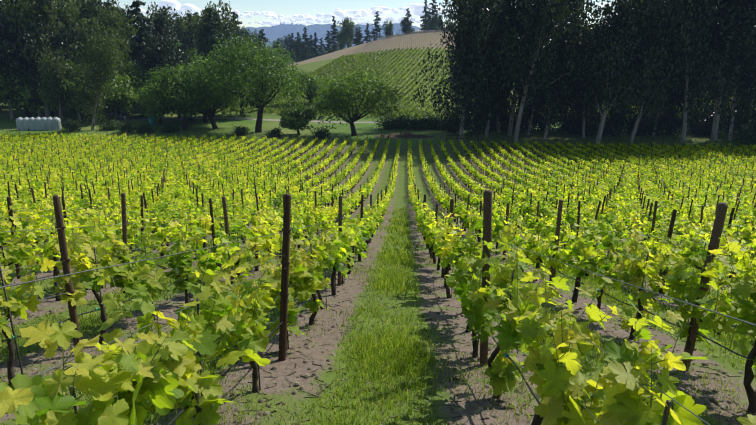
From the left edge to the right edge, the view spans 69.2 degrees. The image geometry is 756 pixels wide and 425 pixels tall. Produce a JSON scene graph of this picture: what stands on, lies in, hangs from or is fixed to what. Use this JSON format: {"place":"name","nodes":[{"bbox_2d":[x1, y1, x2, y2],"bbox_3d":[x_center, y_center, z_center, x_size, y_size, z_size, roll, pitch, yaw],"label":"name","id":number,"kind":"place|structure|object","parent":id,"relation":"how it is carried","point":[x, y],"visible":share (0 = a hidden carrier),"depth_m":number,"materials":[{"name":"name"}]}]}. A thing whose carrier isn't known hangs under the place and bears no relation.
{"place":"outdoors","nodes":[
{"label":"outdoors","id":0,"kind":"place"},
{"bbox_2d":[91,117,378,122],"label":"farm track","id":1,"kind":"structure","parent":0,"point":[232,118],"depth_m":155.94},
{"bbox_2d":[126,0,457,25],"bbox_3d":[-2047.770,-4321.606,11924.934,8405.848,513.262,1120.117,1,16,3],"label":"cloud","id":2,"kind":"structure","parent":0,"point":[416,9],"depth_m":11628.54,"materials":[{"name":"white"}]},
{"bbox_2d":[228,21,420,47],"bbox_3d":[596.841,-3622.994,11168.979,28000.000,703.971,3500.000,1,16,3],"label":"mountain ridge","id":3,"kind":"structure","parent":0,"point":[276,32],"depth_m":12025.97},
{"bbox_2d":[0,32,755,424],"bbox_3d":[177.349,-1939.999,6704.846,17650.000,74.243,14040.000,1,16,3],"label":"ground","id":4,"kind":"structure","parent":0,"point":[278,390],"depth_m":9.52,"materials":[{"name":"plant"}]},
{"bbox_2d":[0,13,27,118],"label":"tree","id":5,"kind":"object","parent":4,"relation":"on","point":[5,55],"visible":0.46,"depth_m":146.85,"materials":[{"name":"green plant"}]},
{"bbox_2d":[0,5,45,117],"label":"tree","id":6,"kind":"object","parent":4,"relation":"on","point":[35,73],"visible":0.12,"depth_m":148.39,"materials":[{"name":"green plant"}]},
{"bbox_2d":[0,64,48,117],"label":"tree","id":7,"kind":"object","parent":4,"relation":"on","point":[25,92],"visible":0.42,"depth_m":148.41,"materials":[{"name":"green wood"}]},
{"bbox_2d":[16,117,61,130],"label":"hay bales","id":8,"kind":"object","parent":4,"relation":"on","point":[39,123],"visible":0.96,"depth_m":131.56,"materials":[{"name":"plastic"}]},
{"bbox_2d":[0,0,80,117],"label":"tree","id":9,"kind":"object","parent":4,"relation":"on","point":[32,46],"visible":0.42,"depth_m":145.20,"materials":[{"name":"green plant"}]},
{"bbox_2d":[1,0,97,117],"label":"tree","id":10,"kind":"object","parent":4,"relation":"on","point":[29,16],"visible":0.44,"depth_m":145.75,"materials":[{"name":"green plant"}]},
{"bbox_2d":[35,31,79,121],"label":"gum","id":11,"kind":"object","parent":4,"relation":"on","point":[56,102],"visible":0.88,"depth_m":139.60,"materials":[{"name":"green plant"}]},
{"bbox_2d":[37,21,89,120],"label":"tree","id":12,"kind":"object","parent":4,"relation":"on","point":[63,41],"visible":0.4,"depth_m":144.46,"materials":[{"name":"green plant"}]},
{"bbox_2d":[53,0,80,109],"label":"tree","id":13,"kind":"object","parent":4,"relation":"on","point":[63,5],"visible":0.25,"depth_m":163.12,"materials":[{"name":"green plant"}]},
{"bbox_2d":[58,117,88,131],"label":"shrub","id":14,"kind":"object","parent":4,"relation":"on","point":[73,125],"visible":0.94,"depth_m":130.81,"materials":[{"name":"green plant"}]},
{"bbox_2d":[36,52,117,120],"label":"tree","id":15,"kind":"object","parent":4,"relation":"on","point":[65,85],"visible":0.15,"depth_m":141.96,"materials":[{"name":"plant"}]},
{"bbox_2d":[74,0,110,35],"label":"tree","id":16,"kind":"object","parent":4,"relation":"on","point":[85,5],"visible":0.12,"depth_m":174.70,"materials":[{"name":"green plant"}]},
{"bbox_2d":[73,12,112,114],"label":"tree","id":17,"kind":"object","parent":4,"relation":"on","point":[89,31],"visible":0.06,"depth_m":157.32,"materials":[{"name":"green plant"}]},
{"bbox_2d":[63,16,126,129],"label":"tree","id":18,"kind":"object","parent":4,"relation":"on","point":[108,55],"visible":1,"depth_m":127.56,"materials":[{"name":"green plant"}]},
{"bbox_2d":[76,0,137,61],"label":"tree","id":19,"kind":"object","parent":4,"relation":"on","point":[107,3],"visible":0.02,"depth_m":177.53,"materials":[{"name":"green plant"}]},
{"bbox_2d":[94,116,122,130],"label":"shrub","id":20,"kind":"object","parent":4,"relation":"on","point":[109,126],"visible":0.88,"depth_m":132.88,"materials":[{"name":"green plant"}]},
{"bbox_2d":[82,68,138,121],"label":"tree","id":21,"kind":"object","parent":4,"relation":"on","point":[123,88],"visible":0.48,"depth_m":146.62,"materials":[{"name":"plant"}]},
{"bbox_2d":[85,1,138,115],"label":"tree","id":22,"kind":"object","parent":4,"relation":"on","point":[118,20],"visible":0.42,"depth_m":149.86,"materials":[{"name":"green plant"}]},
{"bbox_2d":[97,28,129,119],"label":"tree","id":23,"kind":"object","parent":4,"relation":"on","point":[121,71],"visible":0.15,"depth_m":149.88,"materials":[{"name":"green plant"}]},
{"bbox_2d":[116,120,136,132],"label":"shrub","id":24,"kind":"object","parent":4,"relation":"on","point":[129,128],"visible":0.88,"depth_m":129.90,"materials":[{"name":"green plant"}]},
{"bbox_2d":[121,61,149,115],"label":"tree","id":25,"kind":"object","parent":4,"relation":"on","point":[134,70],"visible":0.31,"depth_m":154.36,"materials":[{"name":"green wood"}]},
{"bbox_2d":[123,71,154,116],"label":"tree","id":26,"kind":"object","parent":4,"relation":"on","point":[136,86],"visible":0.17,"depth_m":155.17,"materials":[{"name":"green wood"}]},
{"bbox_2d":[126,0,157,66],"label":"tree","id":27,"kind":"object","parent":4,"relation":"on","point":[142,27],"visible":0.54,"depth_m":169.03,"materials":[{"name":"green plant"}]},
{"bbox_2d":[134,123,158,133],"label":"shrub","id":28,"kind":"object","parent":4,"relation":"on","point":[147,128],"visible":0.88,"depth_m":128.95,"materials":[{"name":"green plant"}]},
{"bbox_2d":[133,30,179,114],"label":"tree","id":29,"kind":"object","parent":4,"relation":"on","point":[160,50],"visible":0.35,"depth_m":158.66,"materials":[{"name":"green plant"}]},
{"bbox_2d":[131,80,182,124],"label":"young oak","id":30,"kind":"object","parent":4,"relation":"on","point":[161,112],"visible":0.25,"depth_m":139.34,"materials":[{"name":"green plant"}]},
{"bbox_2d":[141,0,180,45],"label":"tree","id":31,"kind":"object","parent":4,"relation":"on","point":[153,16],"visible":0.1,"depth_m":238.13,"materials":[{"name":"green plant"}]},
{"bbox_2d":[143,32,182,113],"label":"tree","id":32,"kind":"object","parent":4,"relation":"on","point":[164,39],"visible":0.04,"depth_m":164.03,"materials":[{"name":"green plant"}]},
{"bbox_2d":[155,122,180,132],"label":"shrub","id":33,"kind":"object","parent":4,"relation":"on","point":[169,128],"visible":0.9,"depth_m":130.01,"materials":[{"name":"green plant"}]},
{"bbox_2d":[144,4,192,66],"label":"tree","id":34,"kind":"object","parent":4,"relation":"on","point":[160,25],"visible":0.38,"depth_m":188.72,"materials":[{"name":"green plant"}]},
{"bbox_2d":[139,61,217,129],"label":"oak","id":35,"kind":"object","parent":4,"relation":"on","point":[166,78],"visible":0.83,"depth_m":128.61,"materials":[{"name":"green plant"}]},
{"bbox_2d":[172,9,198,43],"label":"tree","id":36,"kind":"object","parent":4,"relation":"on","point":[180,22],"visible":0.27,"depth_m":260.43,"materials":[{"name":"green plant"}]},
{"bbox_2d":[180,14,198,66],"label":"tree","id":37,"kind":"object","parent":4,"relation":"on","point":[190,39],"visible":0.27,"depth_m":223.69,"materials":[{"name":"green plant"}]},
{"bbox_2d":[182,6,225,54],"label":"tree","id":38,"kind":"object","parent":4,"relation":"on","point":[200,46],"visible":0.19,"depth_m":213.00,"materials":[{"name":"green plant"}]},
{"bbox_2d":[172,52,235,122],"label":"tree","id":39,"kind":"object","parent":4,"relation":"on","point":[205,118],"depth_m":144.45,"materials":[{"name":"plant"}]},
{"bbox_2d":[163,57,252,128],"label":"tree","id":40,"kind":"object","parent":4,"relation":"on","point":[209,110],"visible":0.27,"depth_m":133.28,"materials":[{"name":"green plant"}]},
{"bbox_2d":[195,8,227,59],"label":"tree","id":41,"kind":"object","parent":4,"relation":"on","point":[211,33],"visible":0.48,"depth_m":201.27,"materials":[{"name":"green plant"}]},
{"bbox_2d":[193,0,238,57],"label":"tree","id":42,"kind":"object","parent":4,"relation":"on","point":[226,32],"visible":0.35,"depth_m":212.02,"materials":[{"name":"green plant"}]},
{"bbox_2d":[227,11,245,60],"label":"tree","id":43,"kind":"object","parent":4,"relation":"on","point":[237,28],"visible":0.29,"depth_m":282.34,"materials":[{"name":"green plant"}]},
{"bbox_2d":[231,124,250,135],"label":"shrub","id":44,"kind":"object","parent":4,"relation":"on","point":[238,131],"visible":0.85,"depth_m":126.64,"materials":[{"name":"green plant"}]},
{"bbox_2d":[185,29,309,132],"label":"tree","id":45,"kind":"object","parent":4,"relation":"on","point":[252,62],"visible":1,"depth_m":125.29,"materials":[{"name":"green plant"}]},
{"bbox_2d":[230,60,272,116],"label":"tree","id":46,"kind":"object","parent":4,"relation":"on","point":[241,114],"depth_m":163.68,"materials":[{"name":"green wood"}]},
{"bbox_2d":[263,126,284,137],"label":"shrub","id":47,"kind":"object","parent":4,"relation":"on","point":[273,132],"visible":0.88,"depth_m":124.23,"materials":[{"name":"green plant"}]},
{"bbox_2d":[280,34,291,59],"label":"tree","id":48,"kind":"object","parent":4,"relation":"on","point":[286,42],"visible":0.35,"depth_m":741.96,"materials":[{"name":"green plant"}]},
{"bbox_2d":[289,32,303,61],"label":"tree","id":49,"kind":"object","parent":4,"relation":"on","point":[298,51],"visible":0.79,"depth_m":468.65,"materials":[{"name":"green plant"}]},
{"bbox_2d":[278,104,318,135],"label":"oak","id":50,"kind":"object","parent":4,"relation":"on","point":[298,118],"visible":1,"depth_m":125.26,"materials":[{"name":"green plant"}]},
{"bbox_2d":[281,68,328,103],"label":"oak","id":51,"kind":"object","parent":4,"relation":"on","point":[311,84],"visible":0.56,"depth_m":185.01,"materials":[{"name":"green plant"}]},
{"bbox_2d":[298,27,312,59],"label":"tree","id":52,"kind":"object","parent":4,"relation":"on","point":[304,44],"visible":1,"depth_m":455.60,"materials":[{"name":"green plant"}]},
{"bbox_2d":[312,32,319,57],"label":"tree","id":53,"kind":"object","parent":4,"relation":"on","point":[315,45],"visible":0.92,"depth_m":475.39,"materials":[{"name":"green plant"}]},
{"bbox_2d":[310,127,330,138],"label":"shrub","id":54,"kind":"object","parent":4,"relation":"on","point":[321,133],"visible":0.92,"depth_m":123.36,"materials":[{"name":"green plant"}]},
{"bbox_2d":[329,16,339,51],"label":"tree","id":55,"kind":"object","parent":4,"relation":"on","point":[333,40],"visible":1,"depth_m":450.46,"materials":[{"name":"green plant"}]},
{"bbox_2d":[337,16,354,48],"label":"tree","id":56,"kind":"object","parent":4,"relation":"on","point":[347,29],"visible":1,"depth_m":478.62,"materials":[{"name":"green plant"}]},
{"bbox_2d":[308,64,405,135],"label":"tree","id":57,"kind":"object","parent":4,"relation":"on","point":[353,93],"visible":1,"depth_m":122.19,"materials":[{"name":"green plant"}]},
{"bbox_2d":[0,203,746,424],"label":"drip line","id":58,"kind":"object","parent":4,"relation":"on","point":[269,335],"visible":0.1,"depth_m":5.57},
{"bbox_2d":[369,11,383,40],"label":"tree","id":59,"kind":"object","parent":4,"relation":"on","point":[378,29],"visible":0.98,"depth_m":445.80,"materials":[{"name":"green plant"}]},
{"bbox_2d":[0,214,755,424],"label":"vine leaves","id":60,"kind":"object","parent":4,"relation":"on","point":[159,387],"visible":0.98,"depth_m":3.57,"materials":[{"name":"green plant"}]},
{"bbox_2d":[0,131,755,218],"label":"vine leaves","id":61,"kind":"object","parent":4,"relation":"on","point":[653,193],"visible":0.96,"depth_m":72.03,"materials":[{"name":"green plant"}]},
{"bbox_2d":[0,190,755,308],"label":"vine leaves","id":62,"kind":"object","parent":4,"relation":"on","point":[434,239],"visible":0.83,"depth_m":15.62,"materials":[{"name":"plant"}]},
{"bbox_2d":[0,128,755,369],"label":"trellis posts","id":63,"kind":"object","parent":4,"relation":"on","point":[718,225],"visible":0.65,"depth_m":16.27,"materials":[{"name":"wood"}]},
{"bbox_2d":[0,134,755,424],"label":"grapevine trunks","id":64,"kind":"object","parent":4,"relation":"on","point":[747,382],"visible":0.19,"depth_m":12.59,"materials":[{"name":"plant"}]},
{"bbox_2d":[0,189,755,424],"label":"vine shoots","id":65,"kind":"object","parent":4,"relation":"on","point":[471,278],"visible":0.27,"depth_m":5.98,"materials":[{"name":"plant"}]},
{"bbox_2d":[0,231,755,424],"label":"grass","id":66,"kind":"structure","parent":4,"relation":"on","point":[449,422],"depth_m":5.82,"materials":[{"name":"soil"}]},
{"bbox_2d":[0,194,755,424],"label":"vine stakes","id":67,"kind":"object","parent":4,"relation":"on","point":[664,418],"visible":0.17,"depth_m":5.06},
{"bbox_2d":[372,114,399,129],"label":"bush","id":68,"kind":"object","parent":4,"relation":"on","point":[387,124],"visible":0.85,"depth_m":138.96,"materials":[{"name":"green plant"}]},
{"bbox_2d":[382,20,397,36],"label":"tree","id":69,"kind":"object","parent":4,"relation":"on","point":[388,31],"visible":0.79,"depth_m":527.71,"materials":[{"name":"green plant"}]},
{"bbox_2d":[392,113,412,128],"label":"hedge","id":70,"kind":"object","parent":4,"relation":"on","point":[400,121],"visible":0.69,"depth_m":139.85,"materials":[{"name":"green plant"}]},
{"bbox_2d":[374,132,433,137],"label":"spoil heap","id":71,"kind":"object","parent":4,"relation":"on","point":[402,135],"visible":0.85,"depth_m":126.71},
{"bbox_2d":[398,8,414,33],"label":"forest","id":72,"kind":"object","parent":4,"relation":"on","point":[405,19],"visible":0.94,"depth_m":441.08,"materials":[{"name":"green plant"}]},
{"bbox_2d":[405,113,428,130],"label":"bush","id":73,"kind":"object","parent":4,"relation":"on","point":[416,124],"visible":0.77,"depth_m":138.77,"materials":[{"name":"green plant"}]},
{"bbox_2d":[420,0,428,29],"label":"tree","id":74,"kind":"object","parent":4,"relation":"on","point":[425,15],"visible":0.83,"depth_m":456.45,"materials":[{"name":"green plant"}]},
{"bbox_2d":[413,112,438,129],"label":"bush","id":75,"kind":"object","parent":4,"relation":"on","point":[427,125],"visible":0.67,"depth_m":139.04,"materials":[{"name":"green plant"}]},
{"bbox_2d":[420,0,441,30],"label":"tree","id":76,"kind":"object","parent":4,"relation":"on","point":[433,14],"visible":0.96,"depth_m":442.25,"materials":[{"name":"green plant"}]},
{"bbox_2d":[429,89,471,133],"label":"bush","id":77,"kind":"object","parent":4,"relation":"on","point":[448,123],"visible":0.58,"depth_m":133.27,"materials":[{"name":"green plant"}]},
{"bbox_2d":[434,0,477,110],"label":"gum","id":78,"kind":"object","parent":4,"relation":"on","point":[446,20],"depth_m":151.72,"materials":[{"name":"green plant"}]},
{"bbox_2d":[417,10,504,129],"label":"tree","id":79,"kind":"object","parent":4,"relation":"on","point":[437,66],"visible":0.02,"depth_m":141.89,"materials":[{"name":"green plant"}]},
{"bbox_2d":[411,0,527,140],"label":"tree","id":80,"kind":"object","parent":4,"relation":"on","point":[473,28],"visible":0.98,"depth_m":115.73,"materials":[{"name":"green plant"}]},
{"bbox_2d":[194,47,755,121],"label":"hill vine rows","id":81,"kind":"object","parent":4,"relation":"on","point":[334,69],"visible":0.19,"depth_m":244.44,"materials":[{"name":"green plant"}]},
{"bbox_2d":[429,1,523,136],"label":"tree","id":82,"kind":"object","parent":4,"relation":"on","point":[506,91],"visible":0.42,"depth_m":123.13,"materials":[{"name":"green plant"}]},
{"bbox_2d":[218,29,752,118],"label":"vineyard rows","id":83,"kind":"object","parent":4,"relation":"on","point":[388,36],"visible":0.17,"depth_m":317.68,"materials":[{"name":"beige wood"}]},
{"bbox_2d":[482,93,511,131],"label":"bush","id":84,"kind":"object","parent":4,"relation":"on","point":[493,128],"visible":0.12,"depth_m":136.38,"materials":[{"name":"green plant"}]},
{"bbox_2d":[477,0,530,132],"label":"tree","id":85,"kind":"object","parent":4,"relation":"on","point":[498,116],"visible":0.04,"depth_m":124.00,"materials":[{"name":"green plant"}]},
{"bbox_2d":[493,101,537,133],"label":"bush","id":86,"kind":"object","parent":4,"relation":"on","point":[505,123],"visible":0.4,"depth_m":134.67,"materials":[{"name":"green plant"}]},
{"bbox_2d":[510,76,546,134],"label":"gum","id":87,"kind":"object","parent":4,"relation":"on","point":[532,116],"visible":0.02,"depth_m":132.37,"materials":[{"name":"green plant"}]},
{"bbox_2d":[511,101,551,131],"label":"bush","id":88,"kind":"object","parent":4,"relation":"on","point":[533,123],"visible":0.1,"depth_m":138.14,"materials":[{"name":"green plant"}]},
{"bbox_2d":[490,0,578,135],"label":"tree","id":89,"kind":"object","parent":4,"relation":"on","point":[511,118],"visible":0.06,"depth_m":122.73,"materials":[{"name":"green plant"}]},
{"bbox_2d":[490,0,596,141],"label":"tree","id":90,"kind":"object","parent":4,"relation":"on","point":[540,17],"visible":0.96,"depth_m":114.09,"materials":[{"name":"green plant"}]},
{"bbox_2d":[529,103,560,131],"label":"bush","id":91,"kind":"object","parent":4,"relation":"on","point":[542,126],"visible":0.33,"depth_m":137.26,"materials":[{"name":"green plant"}]},
{"bbox_2d":[504,4,600,138],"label":"tree","id":92,"kind":"object","parent":4,"relation":"on","point":[556,100],"visible":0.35,"depth_m":120.11,"materials":[{"name":"green plant"}]},
{"bbox_2d":[551,97,597,133],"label":"bush","id":93,"kind":"object","parent":4,"relation":"on","point":[565,126],"visible":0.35,"depth_m":133.86,"materials":[{"name":"green plant"}]},
{"bbox_2d":[547,0,610,120],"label":"tree","id":94,"kind":"object","parent":4,"relation":"on","point":[577,13],"visible":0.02,"depth_m":132.20,"materials":[{"name":"green plant"}]},
{"bbox_2d":[550,7,614,137],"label":"tree","id":95,"kind":"object","parent":4,"relation":"on","point":[584,111],"visible":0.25,"depth_m":123.65,"materials":[{"name":"green plant"}]},
{"bbox_2d":[558,105,606,136],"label":"bush","id":96,"kind":"object","parent":4,"relation":"on","point":[592,127],"visible":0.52,"depth_m":130.67,"materials":[{"name":"green plant"}]},
{"bbox_2d":[588,94,638,136],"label":"bush","id":97,"kind":"object","parent":4,"relation":"on","point":[613,126],"visible":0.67,"depth_m":129.21,"materials":[{"name":"green plant"}]},
{"bbox_2d":[569,0,672,144],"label":"tree","id":98,"kind":"object","parent":4,"relation":"on","point":[619,57],"visible":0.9,"depth_m":112.24,"materials":[{"name":"green plant"}]},
{"bbox_2d":[617,103,661,136],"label":"bush","id":99,"kind":"object","parent":4,"relation":"on","point":[644,127],"visible":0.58,"depth_m":129.39,"materials":[{"name":"green plant"}]},
{"bbox_2d":[603,0,700,142],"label":"tree","id":100,"kind":"object","parent":4,"relation":"on","point":[657,72],"visible":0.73,"depth_m":112.95,"materials":[{"name":"green plant"}]},
{"bbox_2d":[615,18,709,136],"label":"tree","id":101,"kind":"object","parent":4,"relation":"on","point":[654,128],"depth_m":127.46,"materials":[{"name":"green plant"}]},
{"bbox_2d":[648,0,715,129],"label":"tree","id":102,"kind":"object","parent":4,"relation":"on","point":[667,101],"visible":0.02,"depth_m":126.04,"materials":[{"name":"green plant"}]},
{"bbox_2d":[662,0,727,141],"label":"tree","id":103,"kind":"object","parent":4,"relation":"on","point":[704,15],"visible":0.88,"depth_m":114.14,"materials":[{"name":"green plant"}]},
{"bbox_2d":[686,101,729,136],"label":"bush","id":104,"kind":"object","parent":4,"relation":"on","point":[704,128],"visible":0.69,"depth_m":128.38,"materials":[{"name":"green plant"}]},
{"bbox_2d":[687,96,729,130],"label":"bush","id":105,"kind":"object","parent":4,"relation":"on","point":[702,114],"visible":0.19,"depth_m":134.09,"materials":[{"name":"green plant"}]},
{"bbox_2d":[673,0,755,139],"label":"tree","id":106,"kind":"object","parent":4,"relation":"on","point":[744,11],"visible":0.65,"depth_m":117.08,"materials":[{"name":"green plant"}]},
{"bbox_2d":[676,7,755,140],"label":"tree","id":107,"kind":"object","parent":4,"relation":"on","point":[744,106],"visible":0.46,"depth_m":120.34,"materials":[{"name":"green plant"}]},
{"bbox_2d":[699,87,755,132],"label":"bush","id":108,"kind":"object","parent":4,"relation":"on","point":[728,123],"visible":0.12,"depth_m":129.63,"materials":[{"name":"green plant"}]},
{"bbox_2d":[730,123,755,144],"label":"shrub","id":109,"kind":"object","parent":4,"relation":"on","point":[745,136],"visible":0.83,"depth_m":118.40,"materials":[{"name":"green plant"}]},
{"bbox_2d":[0,201,755,424],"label":"soil ground","id":110,"kind":"structure","parent":0,"point":[400,343],"depth_m":6.43,"materials":[{"name":"soil"}]},
{"bbox_2d":[0,192,755,424],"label":"trellis wires","id":111,"kind":"object","parent":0,"point":[334,237],"visible":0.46,"depth_m":3.54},
{"bbox_2d":[0,0,755,29],"label":"sky","id":112,"kind":"structure","parent":0,"point":[284,7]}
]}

